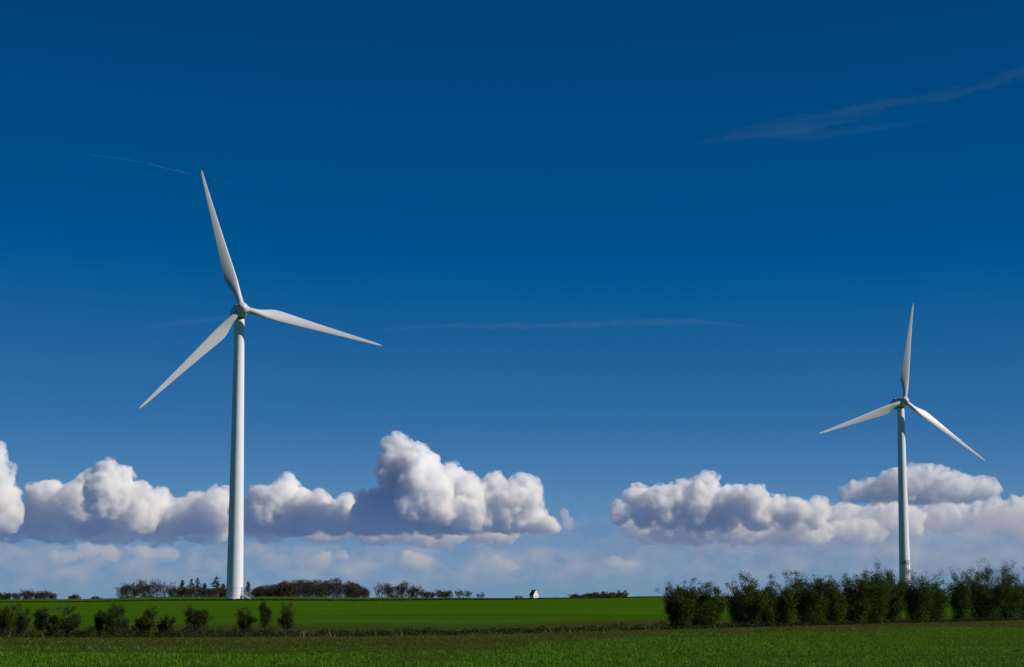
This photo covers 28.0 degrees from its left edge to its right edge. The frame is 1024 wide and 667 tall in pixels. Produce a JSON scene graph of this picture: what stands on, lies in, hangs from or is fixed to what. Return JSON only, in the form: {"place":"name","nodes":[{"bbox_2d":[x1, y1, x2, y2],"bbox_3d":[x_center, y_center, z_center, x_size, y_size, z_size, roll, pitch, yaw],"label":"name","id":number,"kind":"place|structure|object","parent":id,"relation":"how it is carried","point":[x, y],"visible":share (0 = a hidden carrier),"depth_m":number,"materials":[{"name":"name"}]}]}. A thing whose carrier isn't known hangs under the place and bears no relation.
{"place":"outdoors","nodes":[
{"label":"outdoors","id":0,"kind":"place"},
{"bbox_2d":[0,597,1023,666],"bbox_3d":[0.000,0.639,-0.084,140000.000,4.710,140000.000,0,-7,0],"label":"ground","id":1,"kind":"structure","parent":0,"point":[439,615],"depth_m":190.16,"materials":[{"name":"green plant"}]},
{"bbox_2d":[0,592,14,598],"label":"skyline bush","id":2,"kind":"object","parent":1,"relation":"on","point":[4,595],"visible":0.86,"depth_m":841.29,"materials":[{"name":"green plant"}]},
{"bbox_2d":[0,602,17,636],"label":"bush","id":3,"kind":"object","parent":1,"relation":"on","point":[5,619],"visible":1,"depth_m":156.97,"materials":[{"name":"green plant"}]},
{"bbox_2d":[12,592,22,598],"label":"skyline bush","id":4,"kind":"object","parent":1,"relation":"on","point":[17,595],"visible":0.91,"depth_m":851.46,"materials":[{"name":"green plant"}]},
{"bbox_2d":[10,603,32,634],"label":"bush","id":5,"kind":"object","parent":1,"relation":"on","point":[22,621],"visible":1,"depth_m":157.46,"materials":[{"name":"green plant"}]},
{"bbox_2d":[19,589,35,598],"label":"skyline bush","id":6,"kind":"object","parent":1,"relation":"on","point":[26,594],"visible":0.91,"depth_m":859.47,"materials":[{"name":"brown plant"}]},
{"bbox_2d":[33,591,40,598],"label":"skyline bush","id":7,"kind":"object","parent":1,"relation":"on","point":[37,596],"visible":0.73,"depth_m":869.10,"materials":[{"name":"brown plant"}]},
{"bbox_2d":[31,607,51,634],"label":"bush","id":8,"kind":"object","parent":1,"relation":"on","point":[39,621],"visible":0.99,"depth_m":158.01,"materials":[{"name":"green plant"}]},
{"bbox_2d":[37,590,50,598],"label":"skyline bush","id":9,"kind":"object","parent":1,"relation":"on","point":[43,594],"visible":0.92,"depth_m":842.63,"materials":[{"name":"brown plant"}]},
{"bbox_2d":[43,614,62,635],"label":"bush","id":10,"kind":"object","parent":1,"relation":"on","point":[54,626],"visible":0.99,"depth_m":156.91,"materials":[{"name":"green plant"}]},
{"bbox_2d":[49,592,57,598],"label":"skyline bush","id":11,"kind":"object","parent":1,"relation":"on","point":[52,596],"visible":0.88,"depth_m":851.32,"materials":[{"name":"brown plant"}]},
{"bbox_2d":[55,606,82,636],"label":"bush","id":12,"kind":"object","parent":1,"relation":"on","point":[70,623],"visible":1,"depth_m":157.47,"materials":[{"name":"green plant"}]},
{"bbox_2d":[68,594,80,598],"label":"skyline bush","id":13,"kind":"object","parent":1,"relation":"on","point":[73,597],"visible":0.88,"depth_m":859.65,"materials":[{"name":"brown plant"}]},
{"bbox_2d":[92,609,105,634],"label":"bush","id":14,"kind":"object","parent":1,"relation":"on","point":[97,618],"visible":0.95,"depth_m":157.96,"materials":[{"name":"green plant"}]},
{"bbox_2d":[95,602,130,636],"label":"bush","id":15,"kind":"object","parent":1,"relation":"on","point":[111,620],"visible":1,"depth_m":157.04,"materials":[{"name":"green plant"}]},
{"bbox_2d":[114,582,142,597],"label":"skyline bush","id":16,"kind":"object","parent":1,"relation":"on","point":[125,590],"visible":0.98,"depth_m":841.75,"materials":[{"name":"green plant"}]},
{"bbox_2d":[127,604,160,635],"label":"bush","id":17,"kind":"object","parent":1,"relation":"on","point":[147,624],"visible":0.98,"depth_m":157.45,"materials":[{"name":"green plant"}]},
{"bbox_2d":[133,578,161,596],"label":"skyline bush","id":18,"kind":"object","parent":1,"relation":"on","point":[148,588],"visible":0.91,"depth_m":850.98,"materials":[{"name":"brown plant"}]},
{"bbox_2d":[156,580,174,596],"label":"skyline bush","id":19,"kind":"object","parent":1,"relation":"on","point":[163,586],"visible":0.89,"depth_m":860.59,"materials":[{"name":"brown plant"}]},
{"bbox_2d":[156,615,178,636],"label":"bush","id":20,"kind":"object","parent":1,"relation":"on","point":[165,622],"visible":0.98,"depth_m":157.93,"materials":[{"name":"green plant"}]},
{"bbox_2d":[167,583,178,596],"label":"skyline bush","id":21,"kind":"object","parent":1,"relation":"on","point":[172,593],"visible":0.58,"depth_m":868.39,"materials":[{"name":"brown plant"}]},
{"bbox_2d":[176,580,184,596],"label":"conifer","id":22,"kind":"object","parent":1,"relation":"on","point":[182,583],"visible":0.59,"depth_m":853.29,"materials":[{"name":"green plant"}]},
{"bbox_2d":[175,584,198,596],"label":"skyline bush","id":23,"kind":"object","parent":1,"relation":"on","point":[185,592],"visible":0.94,"depth_m":842.45,"materials":[{"name":"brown plant"}]},
{"bbox_2d":[188,579,193,596],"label":"conifer","id":24,"kind":"object","parent":1,"relation":"on","point":[191,584],"visible":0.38,"depth_m":859.32,"materials":[{"name":"green plant"}]},
{"bbox_2d":[193,577,200,596],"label":"conifer","id":25,"kind":"object","parent":1,"relation":"on","point":[197,595],"visible":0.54,"depth_m":865.37,"materials":[{"name":"green plant"}]},
{"bbox_2d":[182,605,214,635],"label":"bush","id":26,"kind":"object","parent":1,"relation":"on","point":[194,621],"visible":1,"depth_m":157.03,"materials":[{"name":"green plant"}]},
{"bbox_2d":[193,584,219,596],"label":"skyline bush","id":27,"kind":"object","parent":1,"relation":"on","point":[211,592],"visible":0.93,"depth_m":850.42,"materials":[{"name":"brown plant"}]},
{"bbox_2d":[210,577,223,596],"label":"conifer","id":28,"kind":"object","parent":1,"relation":"on","point":[215,582],"visible":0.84,"depth_m":859.31,"materials":[{"name":"green plant"}]},
{"bbox_2d":[213,585,225,596],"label":"skyline bush","id":29,"kind":"object","parent":1,"relation":"on","point":[223,591],"visible":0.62,"depth_m":858.50,"materials":[{"name":"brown plant"}]},
{"bbox_2d":[234,606,259,634],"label":"bush","id":30,"kind":"object","parent":1,"relation":"on","point":[245,622],"visible":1,"depth_m":157.10,"materials":[{"name":"green plant"}]},
{"bbox_2d":[244,582,251,596],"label":"conifer","id":31,"kind":"object","parent":1,"relation":"on","point":[247,590],"visible":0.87,"depth_m":852.94,"materials":[{"name":"green plant"}]},
{"bbox_2d":[140,170,381,599],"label":"wind turbine","id":32,"kind":"object","parent":1,"relation":"on","point":[240,310],"visible":0.91,"depth_m":564.57,"materials":[{"name":"paint"}]},
{"bbox_2d":[257,600,273,634],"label":"bush","id":33,"kind":"object","parent":1,"relation":"on","point":[265,611],"visible":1,"depth_m":157.57,"materials":[{"name":"green plant"}]},
{"bbox_2d":[274,600,297,635],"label":"bush","id":34,"kind":"object","parent":1,"relation":"on","point":[286,620],"visible":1,"depth_m":156.23,"materials":[{"name":"green plant"}]},
{"bbox_2d":[251,577,371,597],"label":"wood","id":35,"kind":"object","parent":1,"relation":"on","point":[301,588],"visible":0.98,"depth_m":849.54,"materials":[{"name":"green plant"}]},
{"bbox_2d":[372,583,387,597],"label":"skyline bush","id":36,"kind":"object","parent":1,"relation":"on","point":[380,592],"visible":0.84,"depth_m":869.91,"materials":[{"name":"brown plant"}]},
{"bbox_2d":[378,580,409,597],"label":"skyline bush","id":37,"kind":"object","parent":1,"relation":"on","point":[401,590],"visible":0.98,"depth_m":842.36,"materials":[{"name":"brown plant"}]},
{"bbox_2d":[406,582,421,597],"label":"skyline bush","id":38,"kind":"object","parent":1,"relation":"on","point":[412,590],"visible":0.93,"depth_m":851.10,"materials":[{"name":"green plant"}]},
{"bbox_2d":[419,589,438,597],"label":"skyline bush","id":39,"kind":"object","parent":1,"relation":"on","point":[428,594],"visible":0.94,"depth_m":859.62,"materials":[{"name":"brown plant"}]},
{"bbox_2d":[434,589,452,597],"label":"skyline bush","id":40,"kind":"object","parent":1,"relation":"on","point":[446,594],"visible":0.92,"depth_m":868.67,"materials":[{"name":"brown plant"}]},
{"bbox_2d":[454,590,461,597],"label":"skyline bush","id":41,"kind":"object","parent":1,"relation":"on","point":[458,594],"visible":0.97,"depth_m":843.16,"materials":[{"name":"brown plant"}]},
{"bbox_2d":[461,591,472,597],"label":"skyline bush","id":42,"kind":"object","parent":1,"relation":"on","point":[467,593],"visible":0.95,"depth_m":852.00,"materials":[{"name":"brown plant"}]},
{"bbox_2d":[0,596,948,601],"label":"bank grass","id":43,"kind":"structure","parent":1,"relation":"on","point":[335,599],"depth_m":550.25,"materials":[{"name":"green plant"}]},
{"bbox_2d":[0,626,1023,666],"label":"crop tufts","id":44,"kind":"object","parent":1,"relation":"on","point":[267,660],"visible":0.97,"depth_m":107.27,"materials":[{"name":"green plant"}]},
{"bbox_2d":[568,593,589,597],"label":"skyline bush","id":45,"kind":"object","parent":1,"relation":"on","point":[577,595],"visible":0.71,"depth_m":842.96,"materials":[{"name":"green plant"}]},
{"bbox_2d":[584,591,601,597],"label":"skyline bush","id":46,"kind":"object","parent":1,"relation":"on","point":[594,594],"visible":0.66,"depth_m":850.17,"materials":[{"name":"green plant"}]},
{"bbox_2d":[597,591,614,596],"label":"skyline bush","id":47,"kind":"object","parent":1,"relation":"on","point":[603,594],"visible":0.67,"depth_m":859.11,"materials":[{"name":"green plant"}]},
{"bbox_2d":[613,590,628,596],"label":"skyline bush","id":48,"kind":"object","parent":1,"relation":"on","point":[620,594],"visible":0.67,"depth_m":868.05,"materials":[{"name":"green plant"}]},
{"bbox_2d":[655,578,699,628],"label":"hedge bush","id":49,"kind":"object","parent":1,"relation":"on","point":[679,608],"visible":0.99,"depth_m":189.47,"materials":[{"name":"green plant"}]},
{"bbox_2d":[681,580,731,627],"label":"hedge bush","id":50,"kind":"object","parent":1,"relation":"on","point":[709,611],"visible":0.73,"depth_m":193.50,"materials":[{"name":"green plant"}]},
{"bbox_2d":[712,571,776,626],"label":"hedge bush","id":51,"kind":"object","parent":1,"relation":"on","point":[746,604],"visible":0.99,"depth_m":196.34,"materials":[{"name":"green plant"}]},
{"bbox_2d":[746,572,782,625],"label":"hedge bush","id":52,"kind":"object","parent":1,"relation":"on","point":[768,589],"visible":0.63,"depth_m":197.97,"materials":[{"name":"green plant"}]},
{"bbox_2d":[770,576,802,625],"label":"hedge bush","id":53,"kind":"object","parent":1,"relation":"on","point":[786,606],"visible":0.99,"depth_m":198.55,"materials":[{"name":"green plant"}]},
{"bbox_2d":[781,569,836,624],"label":"hedge bush","id":54,"kind":"object","parent":1,"relation":"on","point":[813,598],"visible":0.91,"depth_m":202.78,"materials":[{"name":"green plant"}]},
{"bbox_2d":[819,575,853,624],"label":"hedge bush","id":55,"kind":"object","parent":1,"relation":"on","point":[837,607],"visible":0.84,"depth_m":204.10,"materials":[{"name":"green plant"}]},
{"bbox_2d":[838,572,879,623],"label":"hedge bush","id":56,"kind":"object","parent":1,"relation":"on","point":[857,593],"visible":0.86,"depth_m":206.37,"materials":[{"name":"green plant"}]},
{"bbox_2d":[855,555,896,623],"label":"hedge bush","id":57,"kind":"object","parent":1,"relation":"on","point":[880,596],"visible":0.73,"depth_m":208.82,"materials":[{"name":"green plant"}]},
{"bbox_2d":[880,569,911,621],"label":"hedge bush","id":58,"kind":"object","parent":1,"relation":"on","point":[894,607],"visible":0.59,"depth_m":212.89,"materials":[{"name":"green plant"}]},
{"bbox_2d":[819,303,984,585],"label":"wind turbine","id":59,"kind":"object","parent":1,"relation":"on","point":[898,404],"visible":0.86,"depth_m":815.14,"materials":[{"name":"paint"}]},
{"bbox_2d":[895,560,943,622],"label":"hedge bush","id":60,"kind":"object","parent":1,"relation":"on","point":[916,598],"visible":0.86,"depth_m":216.27,"materials":[{"name":"green plant"}]},
{"bbox_2d":[924,577,952,621],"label":"hedge bush","id":61,"kind":"object","parent":1,"relation":"on","point":[941,599],"visible":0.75,"depth_m":218.81,"materials":[{"name":"green plant"}]},
{"bbox_2d":[946,567,976,621],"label":"hedge bush","id":62,"kind":"object","parent":1,"relation":"on","point":[960,592],"visible":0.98,"depth_m":222.73,"materials":[{"name":"green plant"}]},
{"bbox_2d":[953,557,1021,620],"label":"hedge bush","id":63,"kind":"object","parent":1,"relation":"on","point":[995,597],"visible":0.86,"depth_m":228.31,"materials":[{"name":"green plant"}]},
{"bbox_2d":[975,560,1023,619],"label":"hedge bush","id":64,"kind":"object","parent":1,"relation":"on","point":[1013,610],"visible":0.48,"depth_m":232.39,"materials":[{"name":"green plant"}]},
{"bbox_2d":[1013,566,1023,616],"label":"hedge bush","id":65,"kind":"object","parent":1,"relation":"on","point":[1022,612],"visible":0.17,"depth_m":235.72,"materials":[{"name":"green plant"}]},
{"bbox_2d":[0,620,1023,657],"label":"headland grass","id":66,"kind":"structure","parent":0,"point":[452,645],"depth_m":143.53,"materials":[{"name":"green plant"}]},
{"bbox_2d":[0,0,1023,598],"label":"sky","id":67,"kind":"structure","parent":0,"point":[619,270],"materials":[{"name":"blue"}]},
{"bbox_2d":[0,616,1023,637],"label":"dry grass","id":68,"kind":"structure","parent":0,"point":[466,629],"depth_m":157.62,"materials":[{"name":"plant"}]},
{"bbox_2d":[529,589,538,597],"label":"white house","id":69,"kind":"structure","parent":0,"point":[533,593],"depth_m":1686.64,"materials":[{"name":"paint"}]}
]}

